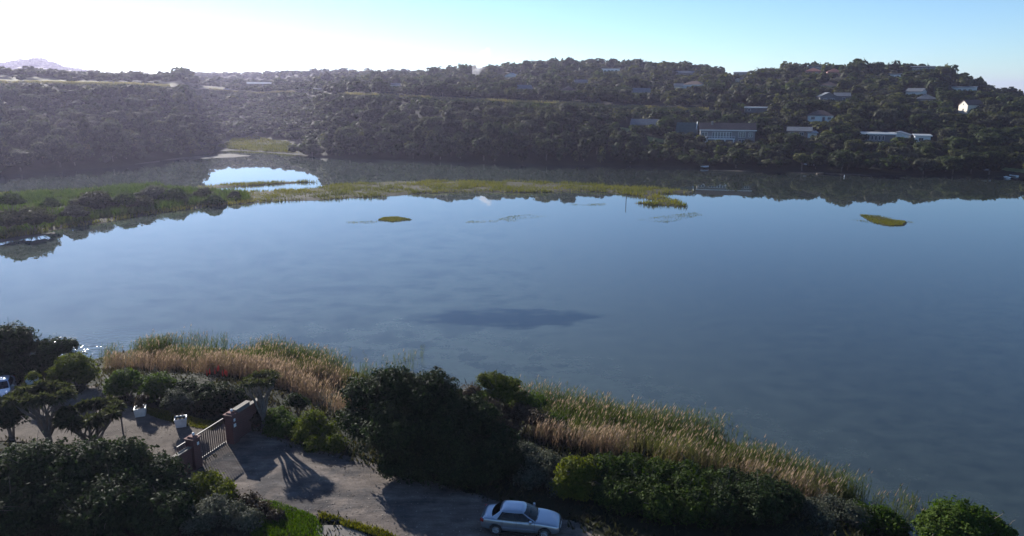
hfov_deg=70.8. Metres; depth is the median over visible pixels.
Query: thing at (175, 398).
olive tree
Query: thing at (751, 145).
garden tree
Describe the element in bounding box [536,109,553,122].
forest tree
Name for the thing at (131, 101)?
forest tree
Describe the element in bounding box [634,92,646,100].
forest tree
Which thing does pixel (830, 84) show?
brown roof house
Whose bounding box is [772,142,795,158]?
garden tree
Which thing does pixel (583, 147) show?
forest tree
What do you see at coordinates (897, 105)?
garden tree
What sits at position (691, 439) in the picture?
reed bed
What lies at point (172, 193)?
spit shrub
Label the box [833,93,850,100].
grey wing
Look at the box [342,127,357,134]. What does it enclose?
forest tree
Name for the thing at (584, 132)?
forest tree
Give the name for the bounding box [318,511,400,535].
road weeds
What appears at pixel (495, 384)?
lime bush
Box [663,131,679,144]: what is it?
garden tree
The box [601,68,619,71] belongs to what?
hilltop villa
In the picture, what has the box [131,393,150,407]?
pot plant
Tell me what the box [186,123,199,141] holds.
forest tree
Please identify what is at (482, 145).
forest tree
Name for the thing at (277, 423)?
wall shrub
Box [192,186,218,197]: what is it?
spit shrub
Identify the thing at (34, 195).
spit scrub
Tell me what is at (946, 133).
garden tree
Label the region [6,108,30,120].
forest tree
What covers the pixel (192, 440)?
brick pillar
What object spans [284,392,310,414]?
dark shrub
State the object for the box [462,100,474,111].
forest tree
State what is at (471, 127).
forest tree
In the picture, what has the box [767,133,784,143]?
garden tree
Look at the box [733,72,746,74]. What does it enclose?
lookout house
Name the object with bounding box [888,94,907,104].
garden tree
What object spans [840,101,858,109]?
garden tree
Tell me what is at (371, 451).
ground cover
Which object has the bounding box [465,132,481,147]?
forest tree
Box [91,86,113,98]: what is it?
forest tree
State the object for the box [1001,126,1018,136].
garden tree
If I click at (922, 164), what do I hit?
garden tree
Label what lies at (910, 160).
garden tree
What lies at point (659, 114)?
garden tree
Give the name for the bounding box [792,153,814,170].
garden tree
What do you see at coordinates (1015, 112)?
garden tree
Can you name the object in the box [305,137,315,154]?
forest tree
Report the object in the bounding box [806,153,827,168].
garden tree
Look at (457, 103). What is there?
forest tree
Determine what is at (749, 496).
dark hedge
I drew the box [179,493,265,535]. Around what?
variegated shrub
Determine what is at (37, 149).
forest tree
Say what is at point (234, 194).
spit shrub
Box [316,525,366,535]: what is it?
concrete apron
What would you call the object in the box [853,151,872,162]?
garden tree
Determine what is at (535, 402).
bank scrub
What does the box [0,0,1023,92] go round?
sky
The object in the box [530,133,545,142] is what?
forest tree
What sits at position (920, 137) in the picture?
flat annexe
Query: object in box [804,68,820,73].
pink house
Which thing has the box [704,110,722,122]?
garden tree
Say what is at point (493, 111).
forest tree
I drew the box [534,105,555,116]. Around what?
forest tree
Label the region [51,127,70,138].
forest tree
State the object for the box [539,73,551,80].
forest tree
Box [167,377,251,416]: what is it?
garden hedge
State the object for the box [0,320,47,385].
tree
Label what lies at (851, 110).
garden tree
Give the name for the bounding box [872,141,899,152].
garden tree
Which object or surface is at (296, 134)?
forest tree
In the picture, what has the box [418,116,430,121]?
forest tree
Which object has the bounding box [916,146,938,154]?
garden tree
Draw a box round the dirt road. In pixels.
[185,429,599,535]
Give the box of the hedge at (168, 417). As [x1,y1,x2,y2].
[146,407,221,429]
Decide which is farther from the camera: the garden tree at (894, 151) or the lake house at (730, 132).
the lake house at (730, 132)
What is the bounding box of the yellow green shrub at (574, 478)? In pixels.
[549,452,602,501]
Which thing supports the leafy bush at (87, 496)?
on the ground at (576, 510)
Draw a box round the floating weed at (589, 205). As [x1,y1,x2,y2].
[348,203,908,222]
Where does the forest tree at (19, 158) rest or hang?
on the ground at (576, 510)
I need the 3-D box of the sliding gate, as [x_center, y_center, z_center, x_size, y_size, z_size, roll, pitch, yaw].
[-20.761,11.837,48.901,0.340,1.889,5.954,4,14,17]
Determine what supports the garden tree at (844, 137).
on the ground at (576, 510)
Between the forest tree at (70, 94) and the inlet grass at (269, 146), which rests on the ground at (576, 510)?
the forest tree at (70, 94)
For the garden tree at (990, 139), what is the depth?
251.46 m
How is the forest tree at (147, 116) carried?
on the ground at (576, 510)
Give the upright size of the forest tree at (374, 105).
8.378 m
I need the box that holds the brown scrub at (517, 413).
[457,378,553,433]
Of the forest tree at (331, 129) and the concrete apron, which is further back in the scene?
the forest tree at (331, 129)
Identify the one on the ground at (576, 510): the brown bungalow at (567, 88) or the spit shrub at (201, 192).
the brown bungalow at (567, 88)
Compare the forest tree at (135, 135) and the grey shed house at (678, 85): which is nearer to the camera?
the forest tree at (135, 135)
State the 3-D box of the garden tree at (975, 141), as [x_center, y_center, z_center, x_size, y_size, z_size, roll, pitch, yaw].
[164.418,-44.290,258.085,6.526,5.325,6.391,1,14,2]
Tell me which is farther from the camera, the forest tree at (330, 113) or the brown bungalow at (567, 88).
the brown bungalow at (567, 88)
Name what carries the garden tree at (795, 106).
on the ground at (576, 510)
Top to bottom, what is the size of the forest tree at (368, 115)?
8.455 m
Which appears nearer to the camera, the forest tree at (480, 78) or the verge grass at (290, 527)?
the verge grass at (290, 527)
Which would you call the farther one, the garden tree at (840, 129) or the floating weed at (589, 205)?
the garden tree at (840, 129)
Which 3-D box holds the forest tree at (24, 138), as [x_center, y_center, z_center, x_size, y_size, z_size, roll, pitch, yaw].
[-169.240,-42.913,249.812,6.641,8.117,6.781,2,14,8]
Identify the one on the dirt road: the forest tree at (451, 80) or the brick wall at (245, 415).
the brick wall at (245, 415)
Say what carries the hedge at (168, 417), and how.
on the gravel driveway
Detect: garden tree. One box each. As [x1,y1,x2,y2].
[649,110,669,118]
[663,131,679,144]
[664,90,678,95]
[669,108,687,117]
[677,134,695,146]
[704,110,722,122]
[706,85,725,94]
[714,101,730,112]
[725,147,746,167]
[745,142,760,149]
[748,116,770,130]
[762,125,783,138]
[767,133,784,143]
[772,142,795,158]
[780,132,805,149]
[783,101,802,110]
[791,109,807,117]
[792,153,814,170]
[793,97,811,102]
[804,98,824,111]
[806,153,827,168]
[823,137,841,150]
[827,149,857,171]
[829,124,853,135]
[832,133,854,145]
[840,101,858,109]
[843,139,865,152]
[844,107,864,114]
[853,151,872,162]
[858,103,878,112]
[865,141,880,151]
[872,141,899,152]
[873,108,898,123]
[878,98,897,106]
[882,102,900,110]
[884,146,910,157]
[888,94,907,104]
[899,157,914,163]
[907,108,932,117]
[909,113,931,127]
[912,158,936,173]
[913,141,935,151]
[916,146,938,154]
[920,153,938,159]
[935,90,954,100]
[935,155,957,171]
[937,128,958,139]
[941,156,966,173]
[946,136,972,153]
[948,149,966,157]
[956,95,974,106]
[960,151,987,173]
[967,111,988,122]
[967,137,977,144]
[968,129,984,137]
[974,91,993,97]
[974,132,1004,146]
[977,97,1001,105]
[977,150,1005,174]
[982,106,999,113]
[993,114,1011,124]
[1000,105,1022,114]
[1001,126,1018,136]
[1004,111,1023,123]
[1006,113,1023,127]
[1009,118,1023,127]
[1018,138,1023,151]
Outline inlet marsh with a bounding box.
[223,137,300,152]
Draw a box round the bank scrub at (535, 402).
[471,390,568,431]
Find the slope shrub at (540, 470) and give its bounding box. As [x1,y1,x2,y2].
[510,439,562,497]
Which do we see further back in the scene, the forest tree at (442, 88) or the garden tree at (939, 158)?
the forest tree at (442, 88)
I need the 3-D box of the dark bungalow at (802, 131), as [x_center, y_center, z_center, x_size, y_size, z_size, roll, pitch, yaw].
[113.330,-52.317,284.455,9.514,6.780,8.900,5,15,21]
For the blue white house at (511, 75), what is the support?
on the ground at (576, 510)
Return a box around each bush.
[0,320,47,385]
[0,425,200,535]
[27,333,81,371]
[44,351,105,385]
[102,367,147,396]
[133,371,181,402]
[248,399,261,427]
[334,362,531,492]
[474,370,528,421]
[836,499,911,535]
[910,492,1018,535]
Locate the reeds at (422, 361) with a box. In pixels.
[103,326,751,437]
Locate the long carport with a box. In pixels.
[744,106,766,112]
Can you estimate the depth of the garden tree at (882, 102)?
315.29 m
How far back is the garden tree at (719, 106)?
323.89 m
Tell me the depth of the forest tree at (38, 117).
274.14 m
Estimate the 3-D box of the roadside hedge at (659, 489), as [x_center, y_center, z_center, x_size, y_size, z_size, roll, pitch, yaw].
[9.051,12.962,43.542,9.580,2.964,6.820,0,14,0]
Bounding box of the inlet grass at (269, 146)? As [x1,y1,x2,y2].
[218,134,297,152]
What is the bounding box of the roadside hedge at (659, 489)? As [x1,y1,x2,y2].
[587,448,737,528]
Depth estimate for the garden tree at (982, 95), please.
345.67 m
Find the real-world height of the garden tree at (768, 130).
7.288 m
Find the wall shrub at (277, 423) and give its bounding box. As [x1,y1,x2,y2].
[260,405,299,438]
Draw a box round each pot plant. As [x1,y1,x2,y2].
[24,370,41,394]
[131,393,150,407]
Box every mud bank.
[0,233,53,242]
[167,154,249,159]
[716,170,754,171]
[793,172,870,175]
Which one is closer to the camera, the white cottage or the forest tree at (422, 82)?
the white cottage
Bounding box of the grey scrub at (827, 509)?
[795,488,873,531]
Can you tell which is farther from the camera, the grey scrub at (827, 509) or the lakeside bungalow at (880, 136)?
the lakeside bungalow at (880, 136)
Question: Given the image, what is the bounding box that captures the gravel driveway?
[0,386,237,466]
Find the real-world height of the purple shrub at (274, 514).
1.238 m
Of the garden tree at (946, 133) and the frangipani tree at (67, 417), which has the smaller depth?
the frangipani tree at (67, 417)
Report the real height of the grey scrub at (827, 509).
1.816 m
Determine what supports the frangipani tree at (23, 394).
on the ground at (576, 510)
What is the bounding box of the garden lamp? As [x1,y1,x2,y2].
[119,412,123,433]
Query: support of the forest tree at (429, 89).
on the ground at (576, 510)
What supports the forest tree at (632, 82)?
on the ground at (576, 510)
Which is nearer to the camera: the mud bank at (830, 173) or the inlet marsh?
the mud bank at (830, 173)
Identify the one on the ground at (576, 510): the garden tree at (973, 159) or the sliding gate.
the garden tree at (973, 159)
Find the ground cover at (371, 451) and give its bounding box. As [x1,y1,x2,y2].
[0,346,909,535]
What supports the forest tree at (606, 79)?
on the ground at (576, 510)
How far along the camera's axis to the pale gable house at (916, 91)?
364.77 m
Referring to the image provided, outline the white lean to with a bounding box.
[807,131,817,137]
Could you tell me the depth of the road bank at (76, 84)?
345.74 m
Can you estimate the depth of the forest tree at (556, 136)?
272.16 m
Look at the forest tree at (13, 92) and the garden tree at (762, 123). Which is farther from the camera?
the forest tree at (13, 92)
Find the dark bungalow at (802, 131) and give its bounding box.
[786,127,812,137]
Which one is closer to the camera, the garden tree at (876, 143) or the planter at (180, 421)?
the planter at (180, 421)
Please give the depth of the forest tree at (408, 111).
316.86 m
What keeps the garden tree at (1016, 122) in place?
on the ground at (576, 510)
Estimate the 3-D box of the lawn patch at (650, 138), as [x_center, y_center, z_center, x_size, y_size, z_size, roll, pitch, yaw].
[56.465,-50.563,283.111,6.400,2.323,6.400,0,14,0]
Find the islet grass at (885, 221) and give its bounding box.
[378,213,905,225]
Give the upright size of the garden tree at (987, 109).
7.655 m
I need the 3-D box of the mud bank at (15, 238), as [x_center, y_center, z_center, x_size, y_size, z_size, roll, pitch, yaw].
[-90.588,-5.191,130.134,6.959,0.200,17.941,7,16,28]
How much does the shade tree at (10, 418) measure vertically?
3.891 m
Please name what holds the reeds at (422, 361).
in the lake water
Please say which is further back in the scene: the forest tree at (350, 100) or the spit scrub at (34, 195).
the forest tree at (350, 100)
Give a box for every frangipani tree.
[0,379,77,443]
[51,394,127,443]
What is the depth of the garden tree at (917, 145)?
246.38 m
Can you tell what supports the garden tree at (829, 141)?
on the ground at (576, 510)
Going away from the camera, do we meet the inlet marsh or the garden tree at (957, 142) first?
the garden tree at (957, 142)
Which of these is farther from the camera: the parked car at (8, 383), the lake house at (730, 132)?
the lake house at (730, 132)
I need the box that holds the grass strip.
[199,182,314,188]
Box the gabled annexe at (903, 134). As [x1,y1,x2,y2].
[895,131,911,137]
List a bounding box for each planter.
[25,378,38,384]
[133,404,145,417]
[174,414,186,427]
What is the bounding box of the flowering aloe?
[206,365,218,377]
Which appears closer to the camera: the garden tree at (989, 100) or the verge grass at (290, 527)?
the verge grass at (290, 527)
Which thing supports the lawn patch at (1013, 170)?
on the ground at (576, 510)
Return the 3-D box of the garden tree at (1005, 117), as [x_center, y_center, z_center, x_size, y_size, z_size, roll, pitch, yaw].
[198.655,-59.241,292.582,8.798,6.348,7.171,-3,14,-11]
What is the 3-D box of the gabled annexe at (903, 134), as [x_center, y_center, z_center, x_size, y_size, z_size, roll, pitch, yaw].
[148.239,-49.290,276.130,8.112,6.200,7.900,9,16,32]
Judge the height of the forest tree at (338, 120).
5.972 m
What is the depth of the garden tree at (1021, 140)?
250.60 m
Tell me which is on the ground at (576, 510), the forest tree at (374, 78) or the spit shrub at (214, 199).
the forest tree at (374, 78)
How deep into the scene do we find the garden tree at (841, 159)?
232.71 m
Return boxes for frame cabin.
[675,122,697,137]
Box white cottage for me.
[807,110,833,121]
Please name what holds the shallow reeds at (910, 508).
in the lake water
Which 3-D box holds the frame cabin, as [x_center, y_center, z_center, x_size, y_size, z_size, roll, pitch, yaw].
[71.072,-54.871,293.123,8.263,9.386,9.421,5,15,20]
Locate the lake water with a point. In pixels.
(816, 316)
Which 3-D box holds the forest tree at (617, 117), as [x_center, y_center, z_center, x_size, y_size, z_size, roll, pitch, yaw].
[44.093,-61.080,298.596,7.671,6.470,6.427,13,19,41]
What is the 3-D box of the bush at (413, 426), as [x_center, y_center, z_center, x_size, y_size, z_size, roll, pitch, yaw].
[-5.346,9.997,47.401,13.633,6.921,8.667,0,14,0]
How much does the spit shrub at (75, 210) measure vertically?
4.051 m
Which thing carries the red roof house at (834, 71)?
on the ground at (576, 510)
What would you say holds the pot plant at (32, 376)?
on the ground at (576, 510)
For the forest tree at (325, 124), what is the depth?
313.77 m
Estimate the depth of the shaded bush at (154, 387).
57.00 m
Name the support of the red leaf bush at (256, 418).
on the ground at (576, 510)
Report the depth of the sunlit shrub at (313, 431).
50.51 m
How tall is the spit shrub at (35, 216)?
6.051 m
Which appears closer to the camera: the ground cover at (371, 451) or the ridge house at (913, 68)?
the ground cover at (371, 451)
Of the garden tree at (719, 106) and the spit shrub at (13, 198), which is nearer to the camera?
the spit shrub at (13, 198)
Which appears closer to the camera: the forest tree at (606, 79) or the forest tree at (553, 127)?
the forest tree at (553, 127)
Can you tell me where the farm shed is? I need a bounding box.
[247,82,271,85]
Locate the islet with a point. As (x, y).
(905, 223)
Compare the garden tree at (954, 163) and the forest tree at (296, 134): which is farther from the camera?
the forest tree at (296, 134)
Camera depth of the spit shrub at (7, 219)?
132.65 m
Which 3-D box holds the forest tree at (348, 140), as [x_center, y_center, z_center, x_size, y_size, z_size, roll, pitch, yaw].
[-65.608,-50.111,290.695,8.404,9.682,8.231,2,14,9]
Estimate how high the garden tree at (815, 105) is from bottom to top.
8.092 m
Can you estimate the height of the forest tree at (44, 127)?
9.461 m
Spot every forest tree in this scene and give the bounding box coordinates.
[0,105,6,115]
[0,122,17,139]
[1,87,19,100]
[4,148,34,170]
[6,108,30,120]
[16,132,32,148]
[18,93,37,101]
[25,119,52,136]
[25,136,44,157]
[29,141,48,163]
[30,115,49,120]
[34,86,57,94]
[43,134,68,161]
[43,142,69,167]
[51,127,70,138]
[57,89,79,99]
[58,83,79,91]
[65,111,87,121]
[75,116,93,148]
[86,120,101,126]
[87,114,101,122]
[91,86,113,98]
[101,84,121,96]
[101,119,123,133]
[105,110,127,123]
[123,96,145,108]
[129,132,146,145]
[132,110,154,123]
[165,114,178,132]
[181,113,196,128]
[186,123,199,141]
[288,130,304,139]
[304,144,318,155]
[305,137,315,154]
[313,101,327,106]
[319,121,336,128]
[325,111,338,121]
[325,125,337,144]
[330,116,347,126]
[333,129,342,149]
[337,132,358,153]
[342,97,357,104]
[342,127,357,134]
[347,78,359,92]
[352,81,366,91]
[356,94,371,105]
[359,108,377,121]
[366,100,382,113]
[368,77,382,91]
[369,79,383,93]
[388,125,406,137]
[401,108,415,116]
[402,77,414,83]
[404,142,420,158]
[408,120,423,130]
[412,125,424,147]
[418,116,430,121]
[419,105,434,116]
[420,79,432,84]
[422,84,436,95]
[433,81,450,96]
[442,110,458,134]
[444,77,461,83]
[446,106,462,111]
[449,100,465,108]
[461,119,475,128]
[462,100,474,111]
[462,121,479,134]
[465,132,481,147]
[471,134,492,160]
[474,76,487,81]
[485,106,502,116]
[504,81,518,88]
[515,114,531,120]
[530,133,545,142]
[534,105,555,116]
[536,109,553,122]
[536,138,557,159]
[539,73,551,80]
[543,112,560,124]
[545,121,560,138]
[552,133,561,142]
[559,104,577,117]
[564,90,579,100]
[575,126,596,142]
[577,137,590,160]
[582,105,599,112]
[587,134,606,154]
[599,78,612,84]
[607,134,625,146]
[608,113,625,121]
[617,129,627,145]
[618,89,631,101]
[622,111,632,121]
[624,76,639,87]
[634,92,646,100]
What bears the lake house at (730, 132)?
on the ground at (576, 510)
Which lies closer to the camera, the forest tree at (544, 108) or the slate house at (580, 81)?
the forest tree at (544, 108)
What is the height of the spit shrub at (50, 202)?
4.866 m
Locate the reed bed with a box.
[98,332,872,502]
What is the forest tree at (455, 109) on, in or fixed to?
on the ground at (576, 510)
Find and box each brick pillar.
[184,432,202,469]
[223,409,239,443]
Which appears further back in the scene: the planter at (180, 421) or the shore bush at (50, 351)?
the shore bush at (50, 351)
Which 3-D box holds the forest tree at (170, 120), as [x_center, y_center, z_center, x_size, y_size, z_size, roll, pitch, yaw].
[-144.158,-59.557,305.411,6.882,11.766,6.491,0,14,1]
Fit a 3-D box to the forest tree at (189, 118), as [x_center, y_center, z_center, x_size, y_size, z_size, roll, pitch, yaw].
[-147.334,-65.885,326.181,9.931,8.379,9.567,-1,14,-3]
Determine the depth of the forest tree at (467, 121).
292.08 m
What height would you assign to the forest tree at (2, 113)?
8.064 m
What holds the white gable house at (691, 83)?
on the ground at (576, 510)
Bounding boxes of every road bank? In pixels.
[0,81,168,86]
[220,89,293,92]
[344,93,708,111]
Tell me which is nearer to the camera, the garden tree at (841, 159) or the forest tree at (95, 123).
the garden tree at (841, 159)
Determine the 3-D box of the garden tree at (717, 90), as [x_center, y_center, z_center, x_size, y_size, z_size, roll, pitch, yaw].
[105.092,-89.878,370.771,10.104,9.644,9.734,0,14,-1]
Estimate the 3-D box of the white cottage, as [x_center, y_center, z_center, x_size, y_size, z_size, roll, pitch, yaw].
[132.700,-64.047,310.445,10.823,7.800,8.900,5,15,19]
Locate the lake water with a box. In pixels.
[0,150,1023,535]
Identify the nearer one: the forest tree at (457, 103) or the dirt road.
the dirt road
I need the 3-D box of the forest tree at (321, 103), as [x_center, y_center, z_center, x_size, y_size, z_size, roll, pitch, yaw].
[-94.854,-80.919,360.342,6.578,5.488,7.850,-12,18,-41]
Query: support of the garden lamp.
on the ground at (576, 510)
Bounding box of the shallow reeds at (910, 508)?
[871,483,933,525]
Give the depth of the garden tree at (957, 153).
235.79 m
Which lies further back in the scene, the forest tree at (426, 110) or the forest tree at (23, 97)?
the forest tree at (426, 110)
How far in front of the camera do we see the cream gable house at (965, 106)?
324.30 m
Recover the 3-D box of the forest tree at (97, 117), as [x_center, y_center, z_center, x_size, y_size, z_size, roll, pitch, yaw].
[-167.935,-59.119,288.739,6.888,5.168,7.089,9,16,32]
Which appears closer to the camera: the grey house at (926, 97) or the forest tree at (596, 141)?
the forest tree at (596, 141)
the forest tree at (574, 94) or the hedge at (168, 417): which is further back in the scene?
the forest tree at (574, 94)
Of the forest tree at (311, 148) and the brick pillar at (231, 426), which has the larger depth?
the forest tree at (311, 148)
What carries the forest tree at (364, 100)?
on the ground at (576, 510)
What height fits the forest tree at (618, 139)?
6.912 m
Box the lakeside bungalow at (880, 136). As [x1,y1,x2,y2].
[860,131,896,142]
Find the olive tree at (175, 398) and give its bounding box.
[158,386,195,416]
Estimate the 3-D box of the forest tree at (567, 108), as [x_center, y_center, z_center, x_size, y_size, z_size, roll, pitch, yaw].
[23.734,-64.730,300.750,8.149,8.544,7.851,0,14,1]
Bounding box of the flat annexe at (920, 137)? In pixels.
[913,134,931,141]
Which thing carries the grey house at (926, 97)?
on the ground at (576, 510)
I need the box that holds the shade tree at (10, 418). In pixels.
[0,393,30,437]
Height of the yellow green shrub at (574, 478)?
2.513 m
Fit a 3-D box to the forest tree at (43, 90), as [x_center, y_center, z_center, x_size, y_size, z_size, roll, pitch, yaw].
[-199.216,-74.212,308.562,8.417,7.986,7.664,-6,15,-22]
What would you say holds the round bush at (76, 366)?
on the ground at (576, 510)
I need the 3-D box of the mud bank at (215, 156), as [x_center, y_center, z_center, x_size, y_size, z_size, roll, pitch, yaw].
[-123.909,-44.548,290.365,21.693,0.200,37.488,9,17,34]
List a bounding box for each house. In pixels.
[505,73,515,77]
[517,85,532,88]
[574,80,587,82]
[630,119,658,126]
[631,88,650,92]
[674,83,682,87]
[675,71,694,74]
[683,81,703,87]
[699,121,756,142]
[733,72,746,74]
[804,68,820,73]
[809,66,821,69]
[816,92,837,99]
[820,82,835,86]
[826,69,840,75]
[905,88,927,94]
[910,66,935,73]
[917,94,936,100]
[952,87,976,90]
[958,100,982,113]
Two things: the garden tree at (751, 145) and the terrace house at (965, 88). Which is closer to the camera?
the garden tree at (751, 145)
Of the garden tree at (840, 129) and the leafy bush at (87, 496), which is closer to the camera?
the leafy bush at (87, 496)
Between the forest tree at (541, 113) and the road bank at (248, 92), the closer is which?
the forest tree at (541, 113)
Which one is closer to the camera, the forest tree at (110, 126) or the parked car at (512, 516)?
the parked car at (512, 516)
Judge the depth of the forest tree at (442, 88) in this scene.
363.91 m
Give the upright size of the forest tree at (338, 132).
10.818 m
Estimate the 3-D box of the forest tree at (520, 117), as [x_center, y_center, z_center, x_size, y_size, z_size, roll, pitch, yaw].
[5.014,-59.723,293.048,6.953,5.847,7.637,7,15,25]
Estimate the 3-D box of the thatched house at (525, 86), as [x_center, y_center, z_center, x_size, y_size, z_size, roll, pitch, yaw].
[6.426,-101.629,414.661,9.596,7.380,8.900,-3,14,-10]
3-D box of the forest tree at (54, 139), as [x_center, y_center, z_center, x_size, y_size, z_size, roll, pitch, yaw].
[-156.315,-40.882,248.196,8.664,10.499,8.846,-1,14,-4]
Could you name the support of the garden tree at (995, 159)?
on the ground at (576, 510)
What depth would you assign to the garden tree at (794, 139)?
255.54 m
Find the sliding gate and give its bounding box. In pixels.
[176,418,226,459]
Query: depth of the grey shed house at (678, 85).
422.45 m
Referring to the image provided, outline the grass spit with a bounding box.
[0,181,691,239]
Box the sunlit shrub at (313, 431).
[289,406,349,453]
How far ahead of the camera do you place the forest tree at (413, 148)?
277.04 m
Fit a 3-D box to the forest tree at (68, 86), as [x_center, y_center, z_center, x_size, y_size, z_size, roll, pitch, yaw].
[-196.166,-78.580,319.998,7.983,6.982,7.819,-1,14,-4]
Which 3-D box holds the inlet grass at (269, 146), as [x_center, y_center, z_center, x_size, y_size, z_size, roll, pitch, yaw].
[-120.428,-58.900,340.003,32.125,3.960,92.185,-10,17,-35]
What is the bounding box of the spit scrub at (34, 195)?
[0,181,250,234]
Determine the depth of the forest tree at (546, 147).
262.78 m
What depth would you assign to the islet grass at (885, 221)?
149.09 m
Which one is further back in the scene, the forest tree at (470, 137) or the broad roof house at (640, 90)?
the broad roof house at (640, 90)
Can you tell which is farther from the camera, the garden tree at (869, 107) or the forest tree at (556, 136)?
the garden tree at (869, 107)
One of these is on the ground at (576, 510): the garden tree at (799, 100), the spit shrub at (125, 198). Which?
the garden tree at (799, 100)
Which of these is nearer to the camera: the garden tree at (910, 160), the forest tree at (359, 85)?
the garden tree at (910, 160)
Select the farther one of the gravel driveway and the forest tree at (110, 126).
the forest tree at (110, 126)
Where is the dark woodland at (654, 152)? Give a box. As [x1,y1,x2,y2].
[0,57,1023,171]
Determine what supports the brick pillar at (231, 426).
on the gravel driveway
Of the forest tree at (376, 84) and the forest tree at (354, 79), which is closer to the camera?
the forest tree at (376, 84)
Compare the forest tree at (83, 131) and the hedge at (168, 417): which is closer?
the hedge at (168, 417)
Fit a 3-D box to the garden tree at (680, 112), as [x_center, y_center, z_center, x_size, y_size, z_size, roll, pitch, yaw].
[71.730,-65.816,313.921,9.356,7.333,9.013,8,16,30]
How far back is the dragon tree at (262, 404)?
52.29 m
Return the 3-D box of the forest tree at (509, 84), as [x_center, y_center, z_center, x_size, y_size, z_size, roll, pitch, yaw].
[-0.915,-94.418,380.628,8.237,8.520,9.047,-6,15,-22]
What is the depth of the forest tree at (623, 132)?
272.59 m
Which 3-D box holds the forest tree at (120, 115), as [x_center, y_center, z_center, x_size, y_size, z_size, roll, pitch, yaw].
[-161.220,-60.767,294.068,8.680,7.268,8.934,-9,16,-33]
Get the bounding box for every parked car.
[0,375,16,396]
[480,500,561,535]
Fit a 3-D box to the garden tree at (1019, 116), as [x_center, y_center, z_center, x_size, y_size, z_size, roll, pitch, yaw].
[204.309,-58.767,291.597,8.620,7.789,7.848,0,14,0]
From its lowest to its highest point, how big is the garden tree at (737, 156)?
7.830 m
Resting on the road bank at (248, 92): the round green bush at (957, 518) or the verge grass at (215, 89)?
the verge grass at (215, 89)
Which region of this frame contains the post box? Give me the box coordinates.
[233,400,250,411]
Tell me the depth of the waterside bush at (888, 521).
42.72 m
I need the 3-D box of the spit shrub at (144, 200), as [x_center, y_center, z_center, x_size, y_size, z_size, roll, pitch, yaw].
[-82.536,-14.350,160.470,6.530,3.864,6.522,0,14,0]
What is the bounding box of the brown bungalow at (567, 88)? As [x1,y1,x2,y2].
[561,87,575,90]
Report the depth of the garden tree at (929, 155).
238.73 m
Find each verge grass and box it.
[209,88,294,93]
[248,498,322,535]
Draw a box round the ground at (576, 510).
[0,66,1023,535]
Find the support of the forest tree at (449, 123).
on the ground at (576, 510)
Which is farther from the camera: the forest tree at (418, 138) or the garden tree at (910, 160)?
the forest tree at (418, 138)
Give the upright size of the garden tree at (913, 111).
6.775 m
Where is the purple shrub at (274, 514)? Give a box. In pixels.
[237,489,285,523]
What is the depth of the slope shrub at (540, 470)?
45.85 m
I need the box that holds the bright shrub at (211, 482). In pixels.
[188,467,239,505]
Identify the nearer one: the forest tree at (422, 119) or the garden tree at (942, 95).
the forest tree at (422, 119)
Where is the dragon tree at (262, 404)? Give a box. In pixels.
[238,368,281,428]
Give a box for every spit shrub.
[0,191,28,210]
[0,208,23,231]
[12,203,57,230]
[38,196,62,212]
[58,204,90,217]
[67,190,119,209]
[109,191,136,205]
[124,195,158,207]
[134,182,170,199]
[158,186,193,200]
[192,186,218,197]
[199,193,226,204]
[225,190,241,199]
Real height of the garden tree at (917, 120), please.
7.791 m
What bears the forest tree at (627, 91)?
on the ground at (576, 510)
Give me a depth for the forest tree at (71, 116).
280.20 m
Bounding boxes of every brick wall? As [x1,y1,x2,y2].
[171,446,193,478]
[237,396,263,437]
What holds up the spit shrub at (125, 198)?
on the grass spit
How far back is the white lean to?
278.73 m
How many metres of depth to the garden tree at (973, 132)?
263.22 m
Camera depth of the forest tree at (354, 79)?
400.35 m
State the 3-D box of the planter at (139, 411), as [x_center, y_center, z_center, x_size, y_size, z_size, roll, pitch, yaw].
[-28.430,10.943,55.106,0.820,0.656,0.820,-5,15,-19]
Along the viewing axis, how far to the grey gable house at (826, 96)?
351.40 m
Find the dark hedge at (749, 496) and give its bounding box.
[696,463,804,531]
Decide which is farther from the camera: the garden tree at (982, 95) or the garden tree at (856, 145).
the garden tree at (982, 95)
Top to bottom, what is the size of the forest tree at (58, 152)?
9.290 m
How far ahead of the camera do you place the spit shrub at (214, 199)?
167.57 m
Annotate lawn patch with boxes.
[647,136,663,142]
[1002,167,1023,172]

